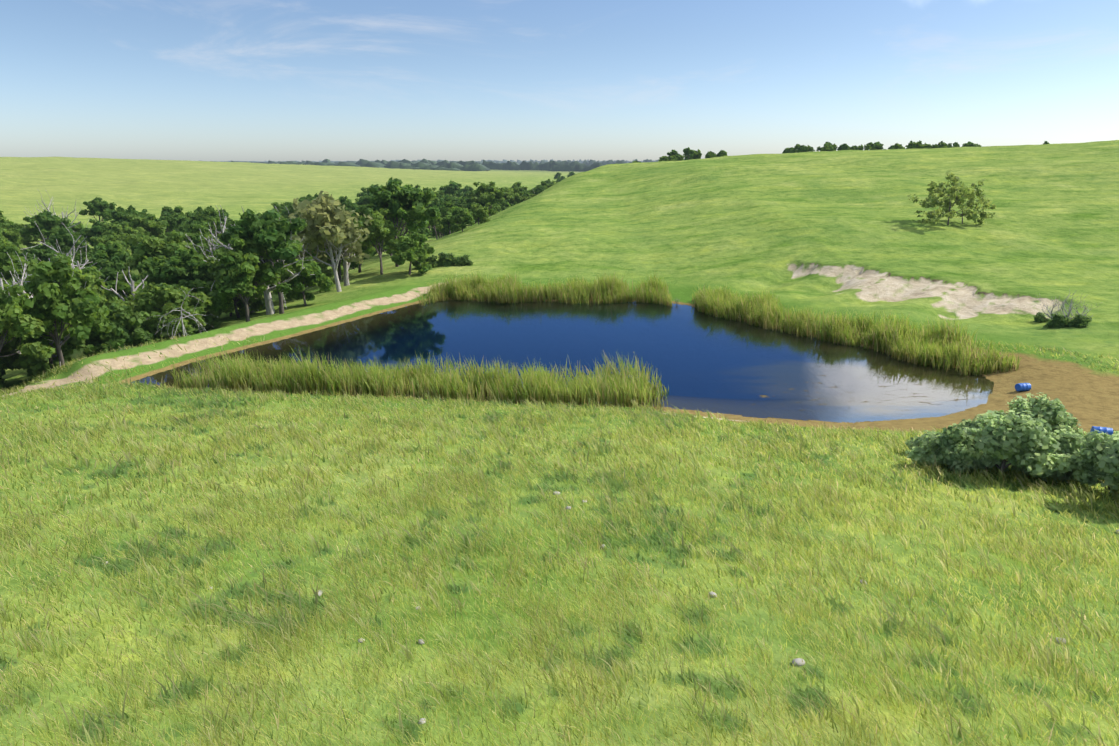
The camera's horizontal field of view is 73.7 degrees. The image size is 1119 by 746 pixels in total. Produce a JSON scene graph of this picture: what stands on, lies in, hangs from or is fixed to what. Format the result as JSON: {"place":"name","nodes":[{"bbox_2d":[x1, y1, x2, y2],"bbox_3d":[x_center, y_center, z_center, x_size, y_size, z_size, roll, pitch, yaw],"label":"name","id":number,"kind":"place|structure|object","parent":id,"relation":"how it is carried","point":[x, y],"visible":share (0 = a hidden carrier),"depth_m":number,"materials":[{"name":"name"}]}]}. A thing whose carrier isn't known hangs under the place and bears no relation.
{"place":"outdoors","nodes":[
{"label":"outdoors","id":0,"kind":"place"},
{"bbox_2d":[0,140,1118,745],"bbox_3d":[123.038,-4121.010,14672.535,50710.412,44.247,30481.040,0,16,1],"label":"terrain","id":1,"kind":"structure","parent":0,"point":[842,232],"depth_m":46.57,"materials":[{"name":"green plant"}]},
{"bbox_2d":[0,348,14,389],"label":"tree","id":2,"kind":"object","parent":1,"relation":"on","point":[6,362],"visible":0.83,"depth_m":62.73,"materials":[{"name":"green plant"}]},
{"bbox_2d":[0,238,21,252],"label":"tree","id":3,"kind":"object","parent":1,"relation":"on","point":[6,241],"visible":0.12,"depth_m":132.61,"materials":[{"name":"green plant"}]},
{"bbox_2d":[0,223,22,245],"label":"tree","id":4,"kind":"object","parent":1,"relation":"on","point":[10,235],"visible":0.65,"depth_m":156.37,"materials":[{"name":"green plant"}]},
{"bbox_2d":[0,210,22,240],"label":"tree","id":5,"kind":"object","parent":1,"relation":"on","point":[11,224],"visible":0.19,"depth_m":172.97,"materials":[{"name":"green plant"}]},
{"bbox_2d":[0,244,35,294],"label":"tree","id":6,"kind":"object","parent":1,"relation":"on","point":[6,267],"visible":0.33,"depth_m":94.62,"materials":[{"name":"green plant"}]},
{"bbox_2d":[16,224,34,246],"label":"tree","id":7,"kind":"object","parent":1,"relation":"on","point":[25,243],"visible":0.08,"depth_m":185.10,"materials":[{"name":"green plant"}]},
{"bbox_2d":[0,283,54,357],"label":"tree","id":8,"kind":"object","parent":1,"relation":"on","point":[15,322],"visible":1,"depth_m":57.86,"materials":[{"name":"green plant"}]},
{"bbox_2d":[12,242,57,271],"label":"tree","id":9,"kind":"object","parent":1,"relation":"on","point":[41,252],"visible":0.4,"depth_m":128.26,"materials":[{"name":"green plant"}]},
{"bbox_2d":[23,225,46,246],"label":"tree","id":10,"kind":"object","parent":1,"relation":"on","point":[30,238],"visible":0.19,"depth_m":183.02,"materials":[{"name":"green plant"}]},
{"bbox_2d":[1,251,85,366],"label":"dead tree","id":11,"kind":"object","parent":1,"relation":"on","point":[31,296],"visible":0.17,"depth_m":63.51,"materials":[{"name":"grey wood"}]},
{"bbox_2d":[21,210,70,241],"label":"tree","id":12,"kind":"object","parent":1,"relation":"on","point":[47,223],"visible":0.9,"depth_m":160.12,"materials":[{"name":"green plant"}]},
{"bbox_2d":[1,285,93,377],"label":"tree","id":13,"kind":"object","parent":1,"relation":"on","point":[35,366],"visible":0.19,"depth_m":64.58,"materials":[{"name":"green plant"}]},
{"bbox_2d":[25,189,89,238],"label":"dead tree","id":14,"kind":"object","parent":1,"relation":"on","point":[66,215],"visible":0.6,"depth_m":171.96,"materials":[{"name":"grey wood"}]},
{"bbox_2d":[10,252,106,306],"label":"tree","id":15,"kind":"object","parent":1,"relation":"on","point":[88,278],"visible":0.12,"depth_m":72.85,"materials":[{"name":"green plant"}]},
{"bbox_2d":[11,258,111,365],"bbox_3d":[-41.591,-4.635,61.840,7.691,9.645,6.788,-3,16,-12],"label":"tree","id":16,"kind":"object","parent":1,"relation":"on","point":[53,301],"visible":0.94,"depth_m":60.92,"materials":[{"name":"green plant"}]},
{"bbox_2d":[18,221,108,285],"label":"dead tree","id":17,"kind":"object","parent":1,"relation":"on","point":[72,264],"visible":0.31,"depth_m":93.35,"materials":[{"name":"grey wood"}]},
{"bbox_2d":[47,228,89,254],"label":"tree","id":18,"kind":"object","parent":1,"relation":"on","point":[63,237],"visible":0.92,"depth_m":140.26,"materials":[{"name":"green plant"}]},
{"bbox_2d":[70,222,83,232],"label":"tree","id":19,"kind":"object","parent":1,"relation":"on","point":[78,227],"visible":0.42,"depth_m":202.96,"materials":[{"name":"green plant"}]},
{"bbox_2d":[79,219,110,246],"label":"tree","id":20,"kind":"object","parent":1,"relation":"on","point":[97,229],"visible":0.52,"depth_m":168.58,"materials":[{"name":"green plant"}]},
{"bbox_2d":[79,197,116,221],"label":"tree","id":21,"kind":"object","parent":1,"relation":"on","point":[99,207],"visible":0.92,"depth_m":212.01,"materials":[{"name":"green plant"}]},
{"bbox_2d":[65,243,131,268],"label":"tree","id":22,"kind":"object","parent":1,"relation":"on","point":[102,251],"visible":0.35,"depth_m":103.10,"materials":[{"name":"green plant"}]},
{"bbox_2d":[81,252,129,288],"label":"tree","id":23,"kind":"object","parent":1,"relation":"on","point":[112,267],"visible":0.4,"depth_m":99.26,"materials":[{"name":"green plant"}]},
{"bbox_2d":[90,235,127,252],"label":"tree","id":24,"kind":"object","parent":1,"relation":"on","point":[110,239],"visible":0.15,"depth_m":141.34,"materials":[{"name":"green plant"}]},
{"bbox_2d":[83,303,153,356],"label":"tree","id":25,"kind":"object","parent":1,"relation":"on","point":[128,325],"visible":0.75,"depth_m":67.28,"materials":[{"name":"green plant"}]},
{"bbox_2d":[100,221,143,249],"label":"tree","id":26,"kind":"object","parent":1,"relation":"on","point":[118,232],"visible":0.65,"depth_m":157.45,"materials":[{"name":"green plant"}]},
{"bbox_2d":[101,266,147,300],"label":"dead tree","id":27,"kind":"object","parent":1,"relation":"on","point":[132,290],"visible":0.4,"depth_m":76.61,"materials":[{"name":"grey wood"}]},
{"bbox_2d":[103,205,146,227],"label":"tree","id":28,"kind":"object","parent":1,"relation":"on","point":[119,215],"visible":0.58,"depth_m":177.52,"materials":[{"name":"green plant"}]},
{"bbox_2d":[103,279,167,344],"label":"tree","id":29,"kind":"object","parent":1,"relation":"on","point":[121,286],"visible":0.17,"depth_m":78.43,"materials":[{"name":"green plant"}]},
{"bbox_2d":[107,289,163,346],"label":"tree","id":30,"kind":"object","parent":1,"relation":"on","point":[135,307],"visible":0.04,"depth_m":74.84,"materials":[{"name":"green plant"}]},
{"bbox_2d":[127,214,169,238],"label":"tree","id":31,"kind":"object","parent":1,"relation":"on","point":[149,226],"visible":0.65,"depth_m":164.64,"materials":[{"name":"green plant"}]},
{"bbox_2d":[116,230,213,282],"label":"tree","id":32,"kind":"object","parent":1,"relation":"on","point":[156,247],"visible":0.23,"depth_m":93.52,"materials":[{"name":"green plant"}]},
{"bbox_2d":[129,282,211,338],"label":"tree","id":33,"kind":"object","parent":1,"relation":"on","point":[153,300],"visible":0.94,"depth_m":70.78,"materials":[{"name":"green plant"}]},
{"bbox_2d":[129,248,211,285],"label":"tree","id":34,"kind":"object","parent":1,"relation":"on","point":[183,264],"visible":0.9,"depth_m":84.19,"materials":[{"name":"green plant"}]},
{"bbox_2d":[158,213,186,231],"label":"tree","id":35,"kind":"object","parent":1,"relation":"on","point":[174,222],"visible":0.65,"depth_m":189.69,"materials":[{"name":"green plant"}]},
{"bbox_2d":[159,206,191,220],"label":"tree","id":36,"kind":"object","parent":1,"relation":"on","point":[177,212],"visible":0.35,"depth_m":216.40,"materials":[{"name":"green plant"}]},
{"bbox_2d":[147,287,216,338],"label":"snag","id":37,"kind":"object","parent":1,"relation":"on","point":[181,319],"visible":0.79,"depth_m":68.46,"materials":[{"name":"grey wood"}]},
{"bbox_2d":[178,220,213,240],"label":"tree","id":38,"kind":"object","parent":1,"relation":"on","point":[182,227],"visible":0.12,"depth_m":172.30,"materials":[{"name":"green plant"}]},
{"bbox_2d":[182,205,218,227],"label":"tree","id":39,"kind":"object","parent":1,"relation":"on","point":[198,210],"visible":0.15,"depth_m":179.74,"materials":[{"name":"green plant"}]},
{"bbox_2d":[172,278,232,333],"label":"tree","id":40,"kind":"object","parent":1,"relation":"on","point":[212,319],"visible":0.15,"depth_m":79.67,"materials":[{"name":"green plant"}]},
{"bbox_2d":[182,222,222,255],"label":"tree","id":41,"kind":"object","parent":1,"relation":"on","point":[195,234],"visible":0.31,"depth_m":135.41,"materials":[{"name":"green plant"}]},
{"bbox_2d":[195,207,228,237],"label":"tree","id":42,"kind":"object","parent":1,"relation":"on","point":[205,218],"visible":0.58,"depth_m":178.29,"materials":[{"name":"green plant"}]},
{"bbox_2d":[185,205,248,307],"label":"dead tree","id":43,"kind":"object","parent":1,"relation":"on","point":[221,245],"visible":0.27,"depth_m":95.99,"materials":[{"name":"grey wood"}]},
{"bbox_2d":[212,209,232,237],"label":"tree","id":44,"kind":"object","parent":1,"relation":"on","point":[222,217],"visible":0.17,"depth_m":209.09,"materials":[{"name":"green plant"}]},
{"bbox_2d":[205,257,264,317],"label":"tree","id":45,"kind":"object","parent":1,"relation":"on","point":[257,303],"visible":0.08,"depth_m":87.20,"materials":[{"name":"green plant"}]},
{"bbox_2d":[216,293,265,316],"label":"tree","id":46,"kind":"object","parent":1,"relation":"on","point":[239,304],"visible":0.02,"depth_m":89.17,"materials":[{"name":"green plant"}]},
{"bbox_2d":[207,234,291,321],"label":"tree","id":47,"kind":"object","parent":1,"relation":"on","point":[238,272],"visible":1,"depth_m":76.75,"materials":[{"name":"green plant"}]},
{"bbox_2d":[207,206,314,314],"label":"dead tree","id":48,"kind":"object","parent":1,"relation":"on","point":[269,305],"visible":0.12,"depth_m":84.04,"materials":[{"name":"grey wood"}]},
{"bbox_2d":[217,209,306,313],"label":"tree","id":49,"kind":"object","parent":1,"relation":"on","point":[268,234],"visible":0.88,"depth_m":79.28,"materials":[{"name":"green plant"}]},
{"bbox_2d":[271,202,291,209],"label":"tree","id":50,"kind":"object","parent":1,"relation":"on","point":[283,205],"visible":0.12,"depth_m":255.40,"materials":[{"name":"green plant"}]},
{"bbox_2d":[281,198,312,216],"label":"tree","id":51,"kind":"object","parent":1,"relation":"on","point":[290,210],"visible":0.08,"depth_m":224.14,"materials":[{"name":"green plant"}]},
{"bbox_2d":[272,256,333,305],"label":"tree","id":52,"kind":"object","parent":1,"relation":"on","point":[302,280],"visible":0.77,"depth_m":87.05,"materials":[{"name":"green plant"}]},
{"bbox_2d":[260,191,372,291],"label":"sparse tree","id":53,"kind":"object","parent":1,"relation":"on","point":[331,227],"visible":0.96,"depth_m":93.27,"materials":[{"name":"green plant"}]},
{"bbox_2d":[316,257,349,277],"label":"tree","id":54,"kind":"object","parent":1,"relation":"on","point":[329,273],"depth_m":115.00,"materials":[{"name":"green plant"}]},
{"bbox_2d":[313,245,363,279],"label":"tree","id":55,"kind":"object","parent":1,"relation":"on","point":[353,264],"visible":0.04,"depth_m":106.90,"materials":[{"name":"green plant"}]},
{"bbox_2d":[334,196,356,212],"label":"tree","id":56,"kind":"object","parent":1,"relation":"on","point":[348,203],"visible":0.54,"depth_m":211.51,"materials":[{"name":"green plant"}]},
{"bbox_2d":[337,246,354,285],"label":"dead tree","id":57,"kind":"object","parent":1,"relation":"on","point":[346,264],"visible":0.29,"depth_m":100.47,"materials":[{"name":"grey wood"}]},
{"bbox_2d":[334,213,389,272],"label":"tree","id":58,"kind":"object","parent":1,"relation":"on","point":[371,249],"visible":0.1,"depth_m":113.57,"materials":[{"name":"green plant"}]},
{"bbox_2d":[356,192,373,207],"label":"tree","id":59,"kind":"object","parent":1,"relation":"on","point":[364,199],"visible":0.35,"depth_m":240.05,"materials":[{"name":"green plant"}]},
{"bbox_2d":[353,207,397,274],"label":"tree","id":60,"kind":"object","parent":1,"relation":"on","point":[380,228],"visible":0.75,"depth_m":104.96,"materials":[{"name":"green plant"}]},
{"bbox_2d":[375,229,406,253],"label":"tree","id":61,"kind":"object","parent":1,"relation":"on","point":[386,243],"visible":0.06,"depth_m":132.88,"materials":[{"name":"green plant"}]},
{"bbox_2d":[354,177,440,266],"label":"tree","id":62,"kind":"object","parent":1,"relation":"on","point":[398,200],"visible":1,"depth_m":108.11,"materials":[{"name":"green plant"}]},
{"bbox_2d":[387,232,434,274],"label":"tree","id":63,"kind":"object","parent":1,"relation":"on","point":[413,249],"visible":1,"depth_m":101.55,"materials":[{"name":"green plant"}]},
{"bbox_2d":[422,255,438,266],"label":"shrub","id":64,"kind":"object","parent":1,"relation":"on","point":[432,260],"visible":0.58,"depth_m":108.15,"materials":[{"name":"green plant"}]},
{"bbox_2d":[427,214,442,238],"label":"tree","id":65,"kind":"object","parent":1,"relation":"on","point":[432,223],"visible":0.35,"depth_m":163.66,"materials":[{"name":"green plant"}]},
{"bbox_2d":[212,158,658,171],"bbox_3d":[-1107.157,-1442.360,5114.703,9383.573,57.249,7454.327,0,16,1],"label":"distant treeline","id":66,"kind":"object","parent":1,"relation":"on","point":[580,165],"visible":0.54,"depth_m":2061.00,"materials":[{"name":"green plant"}]},
{"bbox_2d":[426,198,450,235],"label":"tree","id":67,"kind":"object","parent":1,"relation":"on","point":[440,202],"visible":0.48,"depth_m":219.22,"materials":[{"name":"green plant"}]},
{"bbox_2d":[430,224,453,237],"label":"tree","id":68,"kind":"object","parent":1,"relation":"on","point":[444,230],"visible":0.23,"depth_m":198.80,"materials":[{"name":"green plant"}]},
{"bbox_2d":[437,201,454,234],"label":"tree","id":69,"kind":"object","parent":1,"relation":"on","point":[446,210],"visible":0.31,"depth_m":193.93,"materials":[{"name":"green plant"}]},
{"bbox_2d":[437,252,458,266],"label":"shrub","id":70,"kind":"object","parent":1,"relation":"on","point":[446,260],"visible":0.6,"depth_m":108.34,"materials":[{"name":"green plant"}]},
{"bbox_2d":[439,180,462,197],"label":"tree","id":71,"kind":"object","parent":1,"relation":"on","point":[452,187],"visible":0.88,"depth_m":354.59,"materials":[{"name":"green plant"}]},
{"bbox_2d":[441,215,461,232],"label":"tree","id":72,"kind":"object","parent":1,"relation":"on","point":[445,222],"visible":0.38,"depth_m":170.41,"materials":[{"name":"green plant"}]},
{"bbox_2d":[449,206,474,231],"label":"tree","id":73,"kind":"object","parent":1,"relation":"on","point":[463,216],"visible":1,"depth_m":148.21,"materials":[{"name":"green plant"}]},
{"bbox_2d":[456,255,473,265],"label":"shrub","id":74,"kind":"object","parent":1,"relation":"on","point":[463,260],"visible":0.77,"depth_m":108.80,"materials":[{"name":"green plant"}]},
{"bbox_2d":[462,197,489,223],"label":"tree","id":75,"kind":"object","parent":1,"relation":"on","point":[469,204],"visible":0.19,"depth_m":221.04,"materials":[{"name":"green plant"}]},
{"bbox_2d":[470,202,495,223],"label":"tree","id":76,"kind":"object","parent":1,"relation":"on","point":[479,211],"visible":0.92,"depth_m":162.39,"materials":[{"name":"green plant"}]},
{"bbox_2d":[470,181,506,215],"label":"tree","id":77,"kind":"object","parent":1,"relation":"on","point":[489,194],"visible":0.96,"depth_m":221.00,"materials":[{"name":"green plant"}]},
{"bbox_2d":[502,187,521,203],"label":"tree","id":78,"kind":"object","parent":1,"relation":"on","point":[511,194],"visible":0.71,"depth_m":274.08,"materials":[{"name":"green plant"}]},
{"bbox_2d":[0,576,1118,745],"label":"grass","id":79,"kind":"structure","parent":1,"relation":"on","point":[267,630],"depth_m":15.70,"materials":[{"name":"green plant"}]},
{"bbox_2d":[0,399,1118,535],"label":"grass","id":80,"kind":"structure","parent":1,"relation":"on","point":[369,446],"depth_m":34.04,"materials":[{"name":"green plant"}]},
{"bbox_2d":[0,387,1118,745],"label":"tall grass","id":81,"kind":"structure","parent":1,"relation":"on","point":[132,519],"depth_m":23.23,"materials":[{"name":"green plant"}]},
{"bbox_2d":[0,335,1118,434],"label":"grass","id":82,"kind":"structure","parent":1,"relation":"on","point":[180,392],"depth_m":48.92,"materials":[{"name":"green plant"}]},
{"bbox_2d":[0,491,1118,723],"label":"stones","id":83,"kind":"object","parent":1,"relation":"on","point":[798,661],"visible":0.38,"depth_m":17.64,"materials":[{"name":"grey stone"}]},
{"bbox_2d":[168,270,1021,409],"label":"reeds","id":84,"kind":"object","parent":1,"relation":"on","point":[941,347],"visible":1,"depth_m":58.96,"materials":[{"name":"green plant"}]},
{"bbox_2d":[683,147,694,159],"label":"ridge tree","id":85,"kind":"object","parent":1,"relation":"on","point":[687,151],"visible":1,"depth_m":369.59,"materials":[{"name":"green plant"}]},
{"bbox_2d":[905,430,935,449],"bbox_3d":[17.616,3.791,35.428,1.822,2.109,2.173,-9,18,-28],"label":"bush","id":86,"kind":"object","parent":1,"relation":"on","point":[911,443],"visible":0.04,"depth_m":35.49,"materials":[{"name":"green plant"}]},
{"bbox_2d":[907,170,979,225],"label":"hill tree","id":87,"kind":"object","parent":1,"relation":"on","point":[933,200],"visible":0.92,"depth_m":115.44,"materials":[{"name":"green plant"}]},
{"bbox_2d":[906,425,1001,474],"bbox_3d":[17.445,3.544,32.777,3.791,2.821,2.822,11,19,35],"label":"bush","id":88,"kind":"object","parent":1,"relation":"on","point":[952,447],"visible":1,"depth_m":32.09,"materials":[{"name":"green plant"}]},
{"bbox_2d":[938,178,995,224],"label":"hill tree","id":89,"kind":"object","parent":1,"relation":"on","point":[983,202],"visible":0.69,"depth_m":118.04,"materials":[{"name":"green plant"}]},
{"bbox_2d":[953,413,988,429],"bbox_3d":[21.252,3.485,37.885,2.388,2.899,2.798,6,17,19],"label":"bush","id":90,"kind":"object","parent":1,"relation":"on","point":[969,423],"visible":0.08,"depth_m":38.02,"materials":[{"name":"green plant"}]},
{"bbox_2d":[965,410,1059,477],"bbox_3d":[18.695,3.311,31.218,3.171,3.660,3.994,3,16,10],"label":"bush","id":91,"kind":"object","parent":1,"relation":"on","point":[1021,442],"visible":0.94,"depth_m":30.08,"materials":[{"name":"green plant"}]},
{"bbox_2d":[1015,383,1030,390],"bbox_3d":[33.506,1.022,53.923,0.902,0.600,0.600,-3,16,-11],"label":"barrel","id":92,"kind":"object","parent":1,"relation":"on","point":[1022,386],"visible":1,"depth_m":53.71,"materials":[{"name":"blue plastic"}]},
{"bbox_2d":[989,392,1074,435],"bbox_3d":[23.857,2.739,37.970,3.079,3.508,3.895,-4,16,-13],"label":"bush","id":93,"kind":"object","parent":1,"relation":"on","point":[1053,413],"visible":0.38,"depth_m":36.91,"materials":[{"name":"green plant"}]},
{"bbox_2d":[1033,312,1049,321],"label":"gully shrub","id":94,"kind":"object","parent":1,"relation":"on","point":[1039,317],"visible":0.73,"depth_m":73.13,"materials":[{"name":"green plant"}]},
{"bbox_2d":[1010,407,1086,435],"bbox_3d":[25.486,2.978,39.256,3.624,2.686,2.814,13,20,38],"label":"bush","id":95,"kind":"object","parent":1,"relation":"on","point":[1072,424],"visible":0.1,"depth_m":38.82,"materials":[{"name":"green plant"}]},
{"bbox_2d":[1033,293,1065,319],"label":"bare bush","id":96,"kind":"object","parent":1,"relation":"on","point":[1050,311],"visible":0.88,"depth_m":73.07,"materials":[{"name":"grey plant"}]},
{"bbox_2d":[1011,418,1103,486],"bbox_3d":[20.838,3.626,31.818,3.277,3.358,4.503,2,16,7],"label":"bush","id":97,"kind":"object","parent":1,"relation":"on","point":[1070,443],"visible":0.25,"depth_m":30.72,"materials":[{"name":"green plant"}]},
{"bbox_2d":[1043,313,1074,328],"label":"gully shrub","id":98,"kind":"object","parent":1,"relation":"on","point":[1058,321],"visible":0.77,"depth_m":69.32,"materials":[{"name":"green plant"}]},
{"bbox_2d":[1053,290,1087,318],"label":"bare bush","id":99,"kind":"object","parent":1,"relation":"on","point":[1069,309],"visible":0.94,"depth_m":69.98,"materials":[{"name":"grey plant"}]},
{"bbox_2d":[1065,314,1091,327],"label":"gully shrub","id":100,"kind":"object","parent":1,"relation":"on","point":[1081,321],"visible":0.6,"depth_m":68.92,"materials":[{"name":"green plant"}]},
{"bbox_2d":[1064,429,1118,489],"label":"bush","id":101,"kind":"object","parent":1,"relation":"on","point":[1086,461],"visible":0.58,"depth_m":29.43,"materials":[{"name":"green plant"}]},
{"bbox_2d":[1090,426,1112,434],"bbox_3d":[29.598,3.234,40.721,0.902,0.600,0.600,6,17,20],"label":"barrel","id":102,"kind":"object","parent":1,"relation":"on","point":[1107,431],"visible":0.56,"depth_m":40.50,"materials":[{"name":"blue plastic"}]},
{"bbox_2d":[1095,431,1118,495],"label":"bush","id":103,"kind":"object","parent":1,"relation":"on","point":[1109,463],"visible":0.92,"depth_m":27.25,"materials":[{"name":"green plant"}]},
{"bbox_2d":[0,0,1118,161],"label":"sky","id":104,"kind":"structure","parent":0,"point":[191,80],"materials":[{"name":"blue"}]},
{"bbox_2d":[131,299,993,422],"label":"pond water","id":105,"kind":"structure","parent":0,"point":[699,361],"depth_m":65.19,"materials":[{"name":"blue liquid"}]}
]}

